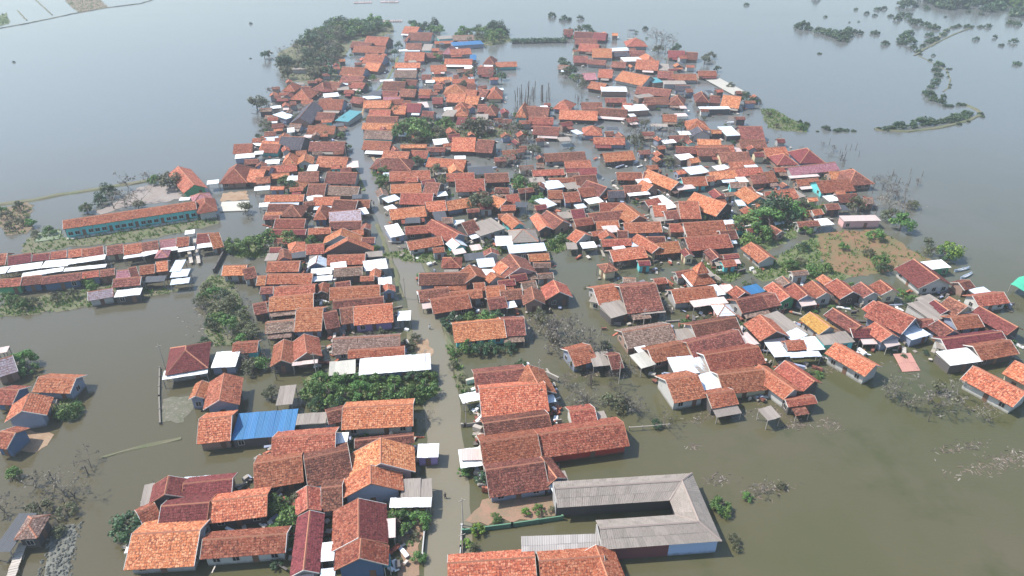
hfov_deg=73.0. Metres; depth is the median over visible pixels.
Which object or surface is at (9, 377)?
door
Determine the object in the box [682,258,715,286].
mosque
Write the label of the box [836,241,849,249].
shrub
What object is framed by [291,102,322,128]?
house
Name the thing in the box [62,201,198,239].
school
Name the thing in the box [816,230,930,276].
earth plot
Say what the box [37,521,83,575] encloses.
causeway rubble
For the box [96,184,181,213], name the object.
mud flat
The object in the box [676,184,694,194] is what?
canopy
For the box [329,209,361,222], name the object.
house
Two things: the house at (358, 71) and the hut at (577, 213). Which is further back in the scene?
the house at (358, 71)
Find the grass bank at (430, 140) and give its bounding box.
[395,119,516,143]
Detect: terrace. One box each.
[35,230,61,241]
[220,201,249,211]
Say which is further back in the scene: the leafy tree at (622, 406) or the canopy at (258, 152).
the canopy at (258, 152)
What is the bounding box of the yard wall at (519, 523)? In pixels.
[462,514,562,533]
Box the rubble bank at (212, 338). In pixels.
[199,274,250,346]
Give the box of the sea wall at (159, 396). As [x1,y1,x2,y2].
[158,366,161,424]
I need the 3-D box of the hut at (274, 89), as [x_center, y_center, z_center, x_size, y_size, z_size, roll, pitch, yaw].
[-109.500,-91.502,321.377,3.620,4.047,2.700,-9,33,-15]
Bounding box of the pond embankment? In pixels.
[512,41,566,43]
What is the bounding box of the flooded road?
[342,37,471,575]
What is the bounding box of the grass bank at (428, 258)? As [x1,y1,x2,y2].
[383,243,506,262]
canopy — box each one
[0,266,13,277]
[0,346,11,357]
[0,513,36,557]
[7,262,45,277]
[22,267,65,276]
[41,259,74,275]
[50,399,58,410]
[63,264,107,273]
[68,254,107,271]
[123,253,144,265]
[140,483,154,505]
[142,250,157,262]
[144,275,168,289]
[160,246,179,256]
[162,368,210,387]
[169,260,187,278]
[170,269,191,279]
[170,277,191,291]
[178,246,195,259]
[179,197,190,201]
[185,229,196,236]
[197,243,213,255]
[207,179,219,190]
[254,151,264,159]
[254,186,270,196]
[259,202,269,212]
[264,253,278,266]
[265,159,280,164]
[266,136,277,140]
[270,105,281,111]
[276,385,297,409]
[287,127,294,133]
[287,176,297,180]
[291,251,306,261]
[292,359,318,374]
[296,412,326,427]
[306,195,322,200]
[307,165,318,171]
[311,267,332,274]
[312,275,333,286]
[320,568,336,575]
[321,541,334,568]
[329,359,356,380]
[330,261,346,274]
[333,123,343,126]
[336,432,349,443]
[337,86,348,90]
[347,161,358,170]
[352,194,362,199]
[358,207,369,219]
[365,251,382,260]
[378,277,391,293]
[382,194,401,205]
[383,518,396,544]
[383,554,391,575]
[384,204,395,216]
[389,497,431,514]
[397,310,410,327]
[401,478,420,497]
[405,217,419,224]
[421,478,432,505]
[425,80,434,85]
[432,211,446,220]
[433,191,447,200]
[451,248,465,256]
[454,156,465,159]
[454,220,464,227]
[458,447,482,471]
[459,391,479,411]
[461,448,481,460]
[464,252,484,262]
[469,244,481,252]
[476,258,495,267]
[482,269,494,274]
[495,236,512,249]
[507,301,516,311]
[515,202,527,209]
[515,316,529,328]
[535,197,556,209]
[557,137,571,141]
[557,211,571,218]
[559,470,568,480]
[562,182,579,189]
[565,242,577,255]
[570,129,583,136]
[574,203,586,208]
[580,241,596,254]
[584,197,603,207]
[591,351,609,375]
[596,411,606,418]
[601,225,618,232]
[606,127,618,131]
[612,245,624,249]
[627,191,649,199]
[629,351,655,376]
[634,345,645,353]
[635,178,651,183]
[640,309,665,321]
[650,123,667,131]
[651,217,673,221]
[661,139,676,148]
[674,113,687,119]
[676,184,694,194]
[677,131,690,139]
[688,297,728,313]
[693,358,708,373]
[704,90,714,96]
[706,267,714,279]
[709,284,724,297]
[711,164,728,170]
[718,284,732,296]
[724,219,733,223]
[734,200,746,211]
[735,177,748,186]
[742,332,758,344]
[743,284,764,293]
[756,405,780,429]
[763,342,789,366]
[786,328,807,339]
[786,351,821,364]
[787,174,818,184]
[796,190,805,198]
[799,336,824,357]
[814,218,833,231]
[821,195,838,203]
[837,205,848,216]
[914,294,939,301]
[934,341,945,354]
[965,287,990,297]
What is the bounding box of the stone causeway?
[44,524,76,575]
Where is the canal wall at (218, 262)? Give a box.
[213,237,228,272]
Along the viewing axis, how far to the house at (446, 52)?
381.64 m
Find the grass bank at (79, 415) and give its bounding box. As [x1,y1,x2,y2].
[53,400,84,421]
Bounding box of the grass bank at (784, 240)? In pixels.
[734,207,806,250]
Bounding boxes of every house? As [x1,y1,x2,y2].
[0,253,14,266]
[0,277,25,293]
[4,393,53,428]
[8,253,34,265]
[21,274,46,291]
[31,373,87,399]
[32,252,50,266]
[41,272,83,290]
[50,250,69,259]
[68,248,83,263]
[81,270,102,283]
[82,248,90,263]
[87,246,105,262]
[100,268,117,283]
[106,244,125,260]
[112,276,144,290]
[116,269,130,277]
[123,242,142,260]
[123,518,210,573]
[128,266,138,276]
[139,264,157,280]
[141,240,159,258]
[155,260,170,276]
[158,493,216,536]
[165,341,210,381]
[169,166,207,196]
[182,472,237,495]
[190,192,211,200]
[196,198,217,219]
[196,410,238,450]
[199,526,291,565]
[203,373,243,414]
[207,486,271,528]
[219,164,255,188]
[221,264,250,281]
[233,143,255,154]
[246,169,268,186]
[253,452,303,493]
[259,140,279,149]
[259,143,281,156]
[264,115,282,122]
[264,194,305,204]
[265,319,294,344]
[266,203,292,211]
[266,260,303,272]
[266,273,315,285]
[268,164,297,175]
[268,292,315,319]
[270,229,307,240]
[270,339,293,373]
[271,427,338,466]
[273,218,308,228]
[273,283,316,301]
[279,136,309,153]
[280,204,308,218]
[281,82,301,94]
[282,153,298,164]
[284,181,309,192]
[289,87,318,102]
[290,510,324,575]
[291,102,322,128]
[293,334,321,368]
[294,306,328,336]
[297,153,314,169]
[298,171,320,186]
[303,442,351,492]
[306,125,337,138]
[306,183,329,200]
[308,142,347,155]
[312,81,333,94]
[313,196,341,212]
[313,204,330,226]
[315,112,339,123]
[315,156,351,170]
[318,99,348,113]
[323,228,362,253]
[324,172,360,185]
[325,185,362,199]
[325,236,373,254]
[326,253,366,268]
[329,81,346,92]
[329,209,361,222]
[329,220,362,230]
[329,284,380,302]
[330,199,358,210]
[331,498,387,551]
[332,333,400,360]
[333,295,383,315]
[334,266,363,282]
[339,66,369,76]
[339,75,367,85]
[341,398,414,435]
[343,465,403,502]
[348,345,404,365]
[349,41,373,49]
[349,96,367,107]
[349,437,415,478]
[350,82,367,92]
[352,46,388,54]
[353,303,393,331]
[361,122,398,131]
[361,140,394,154]
[362,54,389,65]
[363,100,391,111]
[363,129,395,141]
[364,36,392,47]
[364,62,386,73]
[366,116,400,122]
[368,109,391,115]
[369,157,414,173]
[381,81,407,93]
[381,91,398,96]
[381,150,410,158]
[383,96,400,99]
[388,205,426,227]
[389,170,430,183]
[390,99,403,104]
[390,183,421,197]
[391,105,406,117]
[393,70,418,80]
[395,62,420,70]
[399,89,418,99]
[399,192,434,208]
[400,144,426,151]
[401,26,423,36]
[403,79,419,88]
[404,52,425,63]
[404,225,430,239]
[405,43,422,51]
[406,103,423,116]
[406,236,443,254]
[408,32,434,43]
[409,150,430,161]
[417,287,449,313]
[418,89,432,98]
[418,272,469,290]
[421,111,436,119]
[422,182,445,200]
[424,53,442,61]
[425,157,468,172]
[425,200,446,216]
[426,219,466,247]
[428,294,471,318]
[430,65,446,74]
[432,77,451,84]
[432,97,443,107]
[434,41,452,46]
[442,46,455,57]
[442,84,466,97]
[444,58,472,67]
[445,93,466,105]
[446,172,474,185]
[446,197,471,214]
[447,163,463,172]
[447,549,536,575]
[449,289,482,305]
[450,48,471,57]
[451,137,476,154]
[451,317,506,347]
[452,79,474,86]
[453,35,474,41]
[453,102,469,109]
[454,107,468,119]
[455,178,485,195]
[455,219,479,240]
[456,117,475,128]
[459,264,485,289]
[465,89,477,95]
[465,95,481,107]
[467,84,476,89]
[471,364,524,392]
[475,139,497,157]
[476,88,489,100]
[476,429,541,471]
[477,66,493,76]
[477,381,549,416]
[480,409,551,434]
[481,456,549,502]
[483,56,497,65]
[484,105,499,119]
[484,173,509,186]
[487,86,502,102]
[491,195,509,212]
[495,61,516,69]
[495,254,536,282]
[499,316,525,343]
[500,213,525,229]
[508,229,538,244]
[515,102,528,121]
[518,364,556,406]
[526,106,550,119]
[528,117,553,128]
[530,213,552,237]
[531,169,564,179]
[532,126,559,139]
[534,417,629,461]
[536,547,604,575]
[540,279,572,306]
[541,210,570,234]
[542,151,586,165]
[548,177,575,183]
[552,99,575,112]
[557,65,570,71]
[559,109,597,123]
[560,343,595,371]
[561,191,581,207]
[562,160,591,171]
[563,29,572,37]
[565,167,596,174]
[573,31,592,42]
[573,56,587,65]
[573,174,597,186]
[574,187,595,201]
[575,38,596,47]
[578,43,600,53]
[580,102,601,110]
[580,180,613,201]
[581,72,596,82]
[582,125,602,139]
[585,544,624,575]
[586,209,622,226]
[586,283,620,305]
[587,59,606,67]
[587,81,609,93]
[592,32,607,43]
[592,48,611,60]
[593,137,624,148]
[594,220,619,233]
[597,69,613,80]
[598,107,627,119]
[598,202,625,211]
[599,150,635,166]
[599,238,631,252]
[604,98,626,105]
[605,246,647,266]
[611,61,626,70]
[611,202,649,224]
[612,51,628,59]
[614,70,653,87]
[615,172,642,184]
[615,281,663,324]
[615,322,675,353]
[620,184,650,197]
[620,221,662,237]
[621,103,632,108]
[624,38,647,49]
[628,50,644,56]
[631,234,663,260]
[635,59,658,73]
[635,86,671,97]
[637,180,658,197]
[639,53,654,59]
[641,340,690,368]
[642,97,668,107]
[642,169,684,195]
[651,241,680,259]
[655,370,706,409]
[657,71,673,80]
[661,114,676,124]
[665,285,717,308]
[666,135,688,145]
[667,50,684,60]
[668,95,685,108]
[670,74,696,83]
[673,201,701,222]
[674,85,690,94]
[675,146,695,156]
[678,176,707,191]
[679,329,745,357]
[680,220,726,236]
[680,234,733,255]
[681,316,743,336]
[683,119,710,132]
[686,52,697,62]
[687,192,734,220]
[689,126,710,141]
[693,91,709,106]
[694,145,734,156]
[696,71,716,79]
[696,138,720,144]
[696,147,729,160]
[696,343,765,370]
[703,169,737,184]
[708,366,768,397]
[709,95,719,105]
[715,151,750,164]
[720,94,741,111]
[723,159,754,167]
[724,167,762,178]
[726,294,769,321]
[734,186,764,207]
[735,126,764,139]
[736,139,766,151]
[740,242,777,267]
[743,314,789,354]
[744,174,768,188]
[755,364,801,406]
[757,171,778,186]
[758,146,788,159]
[763,282,796,309]
[767,153,798,167]
[767,188,799,203]
[774,360,821,394]
[784,162,839,180]
[788,148,825,165]
[792,178,818,189]
[799,312,837,336]
[808,179,855,197]
[823,171,839,179]
[823,308,865,346]
[824,278,859,305]
[824,342,881,384]
[832,193,856,206]
[837,169,874,189]
[862,300,875,319]
[864,301,920,340]
[894,259,953,294]
[931,330,1006,351]
[940,296,973,314]
[940,313,984,333]
[960,366,1023,413]
[962,291,1009,310]
[963,338,1019,366]
[970,306,1022,338]
[1002,360,1023,389]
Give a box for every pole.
[458,498,463,524]
[462,401,467,426]
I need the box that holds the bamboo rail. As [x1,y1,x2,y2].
[629,424,668,429]
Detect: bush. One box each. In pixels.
[288,536,294,550]
[409,530,419,541]
[468,405,479,414]
[811,370,824,379]
[896,288,907,295]
[899,291,910,298]
[908,295,917,301]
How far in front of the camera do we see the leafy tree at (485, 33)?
420.77 m
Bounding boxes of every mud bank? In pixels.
[0,13,9,25]
[0,202,32,234]
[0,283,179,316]
[0,430,53,452]
[474,34,510,45]
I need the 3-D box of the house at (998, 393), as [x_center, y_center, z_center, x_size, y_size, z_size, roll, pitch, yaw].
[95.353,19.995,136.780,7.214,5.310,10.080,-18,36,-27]
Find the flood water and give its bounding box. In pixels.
[0,0,1023,575]
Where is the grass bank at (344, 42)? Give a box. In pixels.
[277,25,393,81]
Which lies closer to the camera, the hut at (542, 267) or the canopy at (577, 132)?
the hut at (542, 267)
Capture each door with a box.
[6,375,13,382]
[42,528,47,539]
[160,568,167,572]
[220,442,226,448]
[236,520,242,525]
[252,555,259,561]
[281,366,286,372]
[288,484,294,489]
[369,570,375,575]
[425,458,430,465]
[841,366,846,374]
[981,393,988,401]
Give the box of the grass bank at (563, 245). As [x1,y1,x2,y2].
[541,233,568,251]
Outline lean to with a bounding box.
[521,534,598,553]
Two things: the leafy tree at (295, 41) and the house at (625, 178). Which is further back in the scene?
the leafy tree at (295, 41)
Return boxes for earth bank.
[220,191,248,201]
[298,75,340,84]
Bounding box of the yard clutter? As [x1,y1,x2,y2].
[121,37,1023,572]
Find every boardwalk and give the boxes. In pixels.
[7,542,25,575]
[187,251,192,262]
[192,236,200,263]
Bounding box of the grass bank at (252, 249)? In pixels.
[230,243,267,257]
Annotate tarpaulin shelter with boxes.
[1008,276,1023,291]
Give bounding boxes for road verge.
[351,160,365,190]
[370,154,399,207]
[370,170,401,228]
[375,223,403,297]
[376,56,398,90]
[402,308,414,354]
[410,339,433,356]
[418,253,453,349]
[447,345,473,393]
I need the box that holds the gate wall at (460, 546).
[459,523,462,552]
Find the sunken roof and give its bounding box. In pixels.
[893,353,920,371]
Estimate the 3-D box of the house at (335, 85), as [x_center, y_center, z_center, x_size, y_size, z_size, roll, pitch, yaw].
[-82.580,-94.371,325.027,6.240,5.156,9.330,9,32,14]
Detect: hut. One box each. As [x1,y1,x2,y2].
[0,355,19,384]
[0,385,31,410]
[0,426,30,456]
[14,514,51,548]
[87,287,114,306]
[134,502,159,523]
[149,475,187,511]
[154,249,170,261]
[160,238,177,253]
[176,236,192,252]
[188,380,209,408]
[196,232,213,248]
[208,232,223,254]
[232,340,261,359]
[242,266,256,285]
[244,159,258,168]
[252,138,266,146]
[252,301,267,320]
[255,161,266,168]
[256,176,270,185]
[256,275,268,291]
[259,108,272,116]
[259,286,275,300]
[260,166,274,179]
[262,215,280,225]
[264,131,276,137]
[265,211,282,217]
[267,116,278,125]
[269,92,277,101]
[269,172,289,182]
[269,247,282,252]
[270,186,285,194]
[272,86,279,93]
[272,123,283,131]
[273,237,292,248]
[274,95,280,103]
[276,98,288,104]
[276,248,291,260]
[279,92,288,98]
[281,145,289,155]
[282,102,289,111]
[283,92,293,100]
[288,123,303,132]
[288,241,305,258]
[290,101,296,110]
[290,187,303,193]
[295,485,321,515]
[296,150,306,156]
[301,99,313,107]
[303,201,314,211]
[306,243,324,259]
[307,81,317,87]
[307,255,326,269]
[308,227,331,240]
[312,150,322,159]
[313,132,319,141]
[315,78,322,84]
[316,282,329,299]
[320,133,328,141]
[321,119,331,125]
[321,478,344,516]
[322,73,329,79]
[323,89,330,93]
[323,310,339,334]
[325,405,343,429]
[331,164,340,171]
[332,150,343,156]
[333,66,339,73]
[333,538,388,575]
[335,280,350,286]
[337,127,345,134]
[339,59,344,65]
[339,306,354,330]
[340,167,351,171]
[343,90,354,97]
[351,229,363,235]
[354,62,361,66]
[354,432,413,448]
[357,199,372,211]
[360,223,370,236]
[360,276,374,284]
[362,237,375,245]
[370,268,381,284]
[375,188,388,203]
[381,283,395,299]
[390,146,398,150]
[406,176,417,182]
[420,178,435,188]
[421,74,431,82]
[427,147,445,155]
[429,91,437,99]
[431,48,439,52]
[432,166,446,176]
[432,247,444,259]
[433,84,443,92]
[434,71,440,76]
[441,257,461,271]
[442,143,451,152]
[442,217,452,227]
[444,79,450,86]
[445,127,456,137]
[446,238,467,255]
[447,133,460,142]
[456,69,463,75]
[466,208,479,218]
[467,131,474,136]
[468,105,475,113]
[473,282,484,298]
[477,85,487,88]
[477,106,487,113]
[480,204,491,215]
[483,247,499,262]
[483,272,503,285]
[484,284,505,297]
[484,296,507,313]
[489,77,498,84]
[492,261,509,274]
[494,118,501,126]
[494,157,506,166]
[494,187,509,197]
[497,213,512,224]
[497,278,515,288]
[500,108,509,118]
[500,132,510,142]
[500,205,515,215]
[500,288,522,304]
[501,149,516,156]
[502,119,511,128]
[502,193,520,210]
[506,154,515,164]
[507,273,527,288]
[509,182,525,193]
[511,139,521,148]
[515,131,527,142]
[516,149,524,158]
[517,187,533,199]
[518,120,530,128]
[518,165,534,175]
[519,146,526,154]
[519,280,537,290]
[521,286,544,311]
[527,253,549,266]
[533,262,550,272]
[534,182,544,194]
[534,204,547,213]
[535,155,543,162]
[536,138,544,146]
[536,163,543,169]
[536,272,553,285]
[539,456,566,493]
[547,190,562,206]
[559,121,573,131]
[565,172,578,176]
[565,404,597,423]
[566,229,592,248]
[567,208,585,222]
[570,217,594,230]
[572,50,578,55]
[588,229,606,242]
[597,230,615,244]
[597,262,617,279]
[603,131,614,136]
[603,352,623,375]
[606,190,625,201]
[612,33,617,39]
[614,132,625,141]
[617,230,627,237]
[622,277,635,282]
[623,117,638,126]
[628,64,633,70]
[636,149,650,158]
[637,260,650,272]
[641,197,661,212]
[642,132,654,139]
[645,101,656,109]
[645,165,658,172]
[646,236,665,242]
[649,205,666,217]
[651,156,662,166]
[651,277,667,290]
[652,151,663,159]
[653,136,662,145]
[656,145,665,154]
[661,210,679,224]
[668,68,677,73]
[668,223,683,236]
[671,269,692,283]
[673,63,682,71]
[673,169,686,180]
[677,55,687,62]
[680,248,694,264]
[684,89,692,96]
[685,65,694,71]
[686,139,694,146]
[686,157,700,166]
[700,109,708,116]
[701,387,741,423]
[703,248,723,268]
[705,175,715,186]
[708,189,726,202]
[710,130,721,138]
[711,303,735,316]
[714,89,723,96]
[717,229,738,246]
[718,259,736,272]
[721,253,740,265]
[722,192,735,201]
[725,223,744,235]
[727,182,746,191]
[727,286,751,301]
[734,91,741,95]
[734,116,745,125]
[739,206,759,224]
[744,101,755,108]
[745,145,757,156]
[745,228,761,237]
[752,152,764,162]
[758,292,781,311]
[761,192,776,196]
[765,217,783,226]
[768,225,785,240]
[771,167,786,176]
[775,139,785,146]
[775,276,792,287]
[778,182,789,189]
[780,394,817,421]
[781,339,806,351]
[785,283,816,312]
[788,270,808,283]
[793,210,811,220]
[793,220,819,232]
[802,280,833,305]
[807,197,818,205]
[809,209,823,218]
[815,274,832,297]
[821,203,840,215]
[833,191,845,194]
[848,326,877,348]
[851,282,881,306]
[853,201,866,211]
[860,198,874,209]
[867,322,900,354]
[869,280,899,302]
[916,318,934,331]
[927,319,960,341]
[929,300,949,314]
[950,279,975,296]
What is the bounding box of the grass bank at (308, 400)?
[303,371,438,410]
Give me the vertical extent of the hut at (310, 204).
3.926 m
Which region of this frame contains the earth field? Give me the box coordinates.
[65,0,107,12]
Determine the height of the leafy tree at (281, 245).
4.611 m
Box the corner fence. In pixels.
[461,421,482,426]
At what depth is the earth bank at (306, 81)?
341.79 m
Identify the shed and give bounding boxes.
[114,288,143,303]
[211,351,240,374]
[231,409,297,447]
[235,153,255,163]
[273,111,294,124]
[292,66,307,73]
[323,92,338,98]
[335,110,361,126]
[359,353,430,381]
[363,96,380,99]
[363,258,387,276]
[368,90,382,99]
[384,223,404,243]
[417,102,428,110]
[417,443,438,465]
[421,44,432,52]
[432,138,448,146]
[437,36,452,40]
[442,109,456,121]
[450,40,483,48]
[467,166,493,180]
[470,55,476,63]
[475,218,504,241]
[476,114,487,122]
[507,242,546,259]
[529,177,545,183]
[542,180,564,194]
[589,294,616,310]
[599,300,630,325]
[601,87,626,96]
[612,47,628,53]
[620,57,640,65]
[623,104,648,116]
[633,93,653,103]
[649,195,675,209]
[650,78,662,87]
[658,64,668,70]
[662,80,685,88]
[667,355,705,374]
[673,328,694,339]
[674,153,692,165]
[683,165,707,176]
[698,106,729,114]
[699,372,720,389]
[705,78,743,95]
[717,126,739,140]
[763,311,806,339]
[816,331,854,351]
[838,215,880,228]
[899,324,930,346]
[905,299,947,320]
[921,260,949,275]
[933,347,981,373]
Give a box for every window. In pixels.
[25,540,35,545]
[212,558,220,562]
[232,557,239,560]
[238,440,244,444]
[270,554,278,557]
[998,401,1005,408]
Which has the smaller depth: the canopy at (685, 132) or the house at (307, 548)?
the house at (307, 548)
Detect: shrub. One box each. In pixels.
[4,466,22,478]
[14,298,29,309]
[22,296,38,307]
[24,218,37,226]
[30,230,40,237]
[41,225,56,233]
[49,291,64,301]
[52,523,67,538]
[53,412,64,419]
[55,501,76,520]
[65,287,81,297]
[73,401,83,410]
[80,204,91,211]
[81,276,95,285]
[85,282,98,289]
[191,295,205,303]
[195,292,207,297]
[196,297,208,306]
[197,336,210,342]
[198,281,213,291]
[203,317,214,325]
[206,312,218,318]
[207,321,219,331]
[211,311,228,321]
[216,289,230,299]
[227,321,237,331]
[235,333,246,340]
[236,320,251,332]
[241,360,256,375]
[260,384,275,397]
[269,559,283,570]
[304,235,317,242]
[305,395,324,412]
[329,396,347,407]
[337,131,343,138]
[374,327,385,333]
[386,373,401,386]
[405,341,417,350]
[408,332,420,341]
[410,550,426,562]
[420,368,438,381]
[448,359,459,368]
[449,347,459,355]
[457,373,467,381]
[457,468,469,475]
[460,538,473,548]
[470,522,485,536]
[470,542,479,552]
[473,470,486,483]
[491,512,502,523]
[501,340,517,354]
[511,358,526,365]
[521,507,530,514]
[532,503,544,515]
[544,240,555,247]
[547,505,554,512]
[599,392,616,405]
[602,340,611,349]
[651,419,662,428]
[708,495,732,514]
[719,505,731,518]
[727,533,740,543]
[731,541,742,552]
[742,491,753,502]
[775,481,786,489]
[794,256,807,266]
[796,242,810,251]
[818,262,833,272]
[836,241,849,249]
[861,248,874,256]
[875,262,892,272]
[902,298,911,305]
[924,237,935,246]
[924,247,938,256]
[931,379,947,392]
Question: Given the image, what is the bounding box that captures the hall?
[552,472,721,558]
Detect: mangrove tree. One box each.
[548,12,556,17]
[559,15,571,20]
[794,20,810,29]
[804,25,813,30]
[812,26,823,32]
[820,28,831,33]
[825,29,837,35]
[831,30,848,37]
[837,35,849,41]
[842,26,854,31]
[842,30,853,36]
[870,30,880,33]
[881,40,890,44]
[892,121,907,128]
[893,15,902,20]
[896,0,917,6]
[896,32,911,40]
[903,29,914,34]
[904,36,917,43]
[906,121,917,128]
[910,18,924,24]
[910,116,930,125]
[921,117,936,124]
[923,89,936,96]
[924,0,939,2]
[927,23,940,28]
[928,95,937,101]
[930,81,939,85]
[933,60,944,66]
[933,72,944,76]
[934,0,954,8]
[936,97,946,103]
[941,0,971,8]
[943,116,955,122]
[944,4,956,9]
[947,113,961,120]
[957,112,969,119]
[961,110,973,115]
[971,0,981,5]
[978,3,994,11]
[991,0,1008,10]
[1008,6,1023,16]
[1008,38,1018,42]
[1012,61,1021,64]
[1013,21,1022,25]
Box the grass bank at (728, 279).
[689,263,746,282]
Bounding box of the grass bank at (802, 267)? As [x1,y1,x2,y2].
[747,236,851,282]
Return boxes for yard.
[161,396,193,422]
[397,520,423,575]
[465,495,554,524]
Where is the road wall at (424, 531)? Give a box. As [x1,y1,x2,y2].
[421,507,427,555]
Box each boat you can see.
[954,266,970,271]
[960,272,972,278]
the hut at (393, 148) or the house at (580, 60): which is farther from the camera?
the house at (580, 60)
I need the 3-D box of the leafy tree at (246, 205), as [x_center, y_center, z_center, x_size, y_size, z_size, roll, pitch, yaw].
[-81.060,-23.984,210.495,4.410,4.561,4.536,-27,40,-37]
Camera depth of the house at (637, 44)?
398.71 m
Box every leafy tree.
[0,211,12,218]
[0,292,21,305]
[2,219,18,229]
[9,349,39,368]
[12,200,26,210]
[15,215,30,223]
[17,360,39,376]
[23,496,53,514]
[55,402,80,416]
[78,202,92,211]
[90,194,109,205]
[93,182,121,196]
[107,510,140,544]
[131,200,144,208]
[146,174,157,183]
[156,171,182,187]
[206,284,222,296]
[207,303,228,313]
[215,299,235,313]
[218,314,237,326]
[222,294,239,307]
[223,237,241,252]
[230,308,249,320]
[235,235,262,253]
[237,201,252,212]
[240,322,258,336]
[242,357,258,370]
[247,95,264,109]
[251,356,270,369]
[254,228,280,249]
[258,120,272,128]
[260,51,269,58]
[266,240,286,252]
[267,492,288,514]
[273,55,295,67]
[275,505,296,533]
[277,174,288,183]
[279,230,301,242]
[280,67,295,78]
[281,179,298,187]
[286,491,299,505]
[289,63,299,67]
[293,38,310,48]
[296,55,307,63]
[297,50,313,60]
[298,29,316,46]
[298,29,317,44]
[298,380,324,400]
[299,59,313,68]
[305,64,322,77]
[306,69,322,80]
[310,37,326,46]
[311,33,326,42]
[311,60,322,65]
[311,370,332,387]
[312,52,328,61]
[313,42,323,55]
[314,54,334,65]
[315,381,342,404]
[316,45,331,55]
[321,63,337,74]
[323,18,331,27]
[324,33,338,40]
[326,45,340,56]
[328,49,342,60]
[328,372,352,384]
[329,18,344,25]
[332,25,345,34]
[333,30,347,42]
[333,41,343,53]
[334,384,355,405]
[336,15,349,27]
[342,19,350,26]
[345,29,354,38]
[347,379,373,401]
[349,17,364,25]
[349,371,370,384]
[353,18,363,33]
[353,25,369,36]
[357,20,372,34]
[365,382,389,399]
[366,13,382,23]
[367,372,388,385]
[371,21,381,30]
[374,178,384,186]
[377,165,389,174]
[377,173,388,183]
[379,20,392,29]
[381,185,389,193]
[381,383,407,399]
[387,508,412,535]
[391,121,412,139]
[394,41,402,47]
[399,384,421,402]
[401,116,415,126]
[403,370,422,380]
[405,510,431,529]
[407,20,418,23]
[408,117,434,137]
[408,130,425,143]
[412,155,424,163]
[414,377,439,397]
[417,116,435,125]
[421,21,429,30]
[423,125,445,139]
[425,25,434,30]
[428,17,438,25]
[429,163,446,173]
[431,53,441,58]
[432,24,444,32]
[434,116,454,132]
[438,174,448,183]
[439,310,462,329]
[454,30,463,34]
[457,118,481,133]
[458,25,467,32]
[459,339,478,353]
[461,70,474,77]
[461,311,477,320]
[462,28,472,34]
[465,198,479,208]
[466,191,492,206]
[469,341,489,354]
[472,116,492,134]
[474,31,484,39]
[475,310,496,319]
[476,25,487,32]
[480,31,489,36]
[480,339,500,353]
[485,31,499,42]
[487,19,501,29]
[488,309,505,317]
[490,19,509,31]
[494,72,506,79]
[496,28,507,35]
[508,121,524,129]
[510,173,523,181]
[510,174,534,189]
[521,130,532,138]
[527,144,541,155]
[528,192,544,204]
[530,306,546,321]
[531,181,543,192]
[541,314,553,324]
[553,232,568,241]
[559,60,570,64]
[559,67,570,76]
[563,64,578,74]
[567,361,582,370]
[572,73,584,82]
[574,25,583,31]
[578,80,588,87]
[581,24,592,31]
[612,392,630,412]
[625,133,646,145]
[641,119,650,126]
[652,45,664,52]
[663,154,675,165]
[673,120,686,128]
[701,55,710,63]
[704,51,717,57]
[731,219,746,231]
[732,213,759,225]
[740,232,761,245]
[742,93,751,100]
[745,221,774,240]
[747,96,757,102]
[748,205,784,225]
[750,199,762,208]
[754,190,803,222]
[760,217,766,224]
[775,197,811,219]
[783,258,798,268]
[791,218,802,227]
[798,198,813,210]
[799,226,812,234]
[804,263,820,276]
[816,203,824,213]
[845,195,867,210]
[864,228,887,239]
[870,253,890,265]
[879,208,902,219]
[887,212,917,231]
[908,200,920,208]
[936,241,967,258]
[936,246,956,261]
[1009,0,1023,6]
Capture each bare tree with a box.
[0,491,23,511]
[8,466,46,493]
[21,466,65,493]
[40,470,94,500]
[40,505,62,523]
[73,444,98,467]
[101,190,127,208]
[113,171,134,187]
[117,189,152,205]
[140,171,150,182]
[206,294,221,305]
[220,286,238,295]
[222,324,235,338]
[236,348,251,360]
[264,86,278,93]
[275,45,292,54]
[419,406,435,421]
[478,184,504,196]
[482,121,506,135]
[493,117,510,131]
[500,150,517,166]
[501,125,518,137]
[509,109,527,120]
[522,135,541,145]
[527,313,558,336]
[538,324,570,352]
[540,314,567,342]
[554,317,602,344]
[556,311,582,330]
[560,373,574,387]
[565,379,590,405]
[575,382,601,405]
[580,324,600,350]
[601,338,615,351]
[608,374,631,391]
[617,393,650,412]
[628,119,647,132]
[628,394,644,416]
[647,26,663,40]
[654,405,678,427]
[655,33,669,44]
[668,126,689,135]
[750,483,764,496]
[759,475,773,494]
[877,193,900,209]
[880,177,893,187]
[882,374,911,399]
[884,183,902,196]
[888,189,912,201]
[896,391,924,407]
[902,392,933,406]
[909,368,962,416]
[946,374,971,403]
[975,407,1003,420]
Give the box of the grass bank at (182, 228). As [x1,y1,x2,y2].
[20,217,218,253]
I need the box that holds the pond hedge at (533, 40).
[510,37,567,42]
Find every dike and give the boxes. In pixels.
[0,179,157,205]
[1,0,150,27]
[101,437,180,458]
[874,103,982,131]
[914,26,974,54]
[914,27,950,51]
[918,55,950,91]
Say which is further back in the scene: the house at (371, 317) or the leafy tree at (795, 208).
the leafy tree at (795, 208)
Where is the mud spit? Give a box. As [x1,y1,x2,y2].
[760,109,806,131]
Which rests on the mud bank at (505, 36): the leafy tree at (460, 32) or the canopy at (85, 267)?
the leafy tree at (460, 32)
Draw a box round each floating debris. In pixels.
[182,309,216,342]
[563,368,604,377]
[631,363,650,376]
[680,410,726,427]
[684,442,700,450]
[702,472,741,486]
[727,410,748,422]
[742,480,803,502]
[743,403,790,420]
[769,423,813,433]
[783,414,820,425]
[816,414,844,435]
[881,360,927,374]
[931,439,995,460]
[943,450,1023,480]
[952,399,995,414]
[982,446,1023,464]

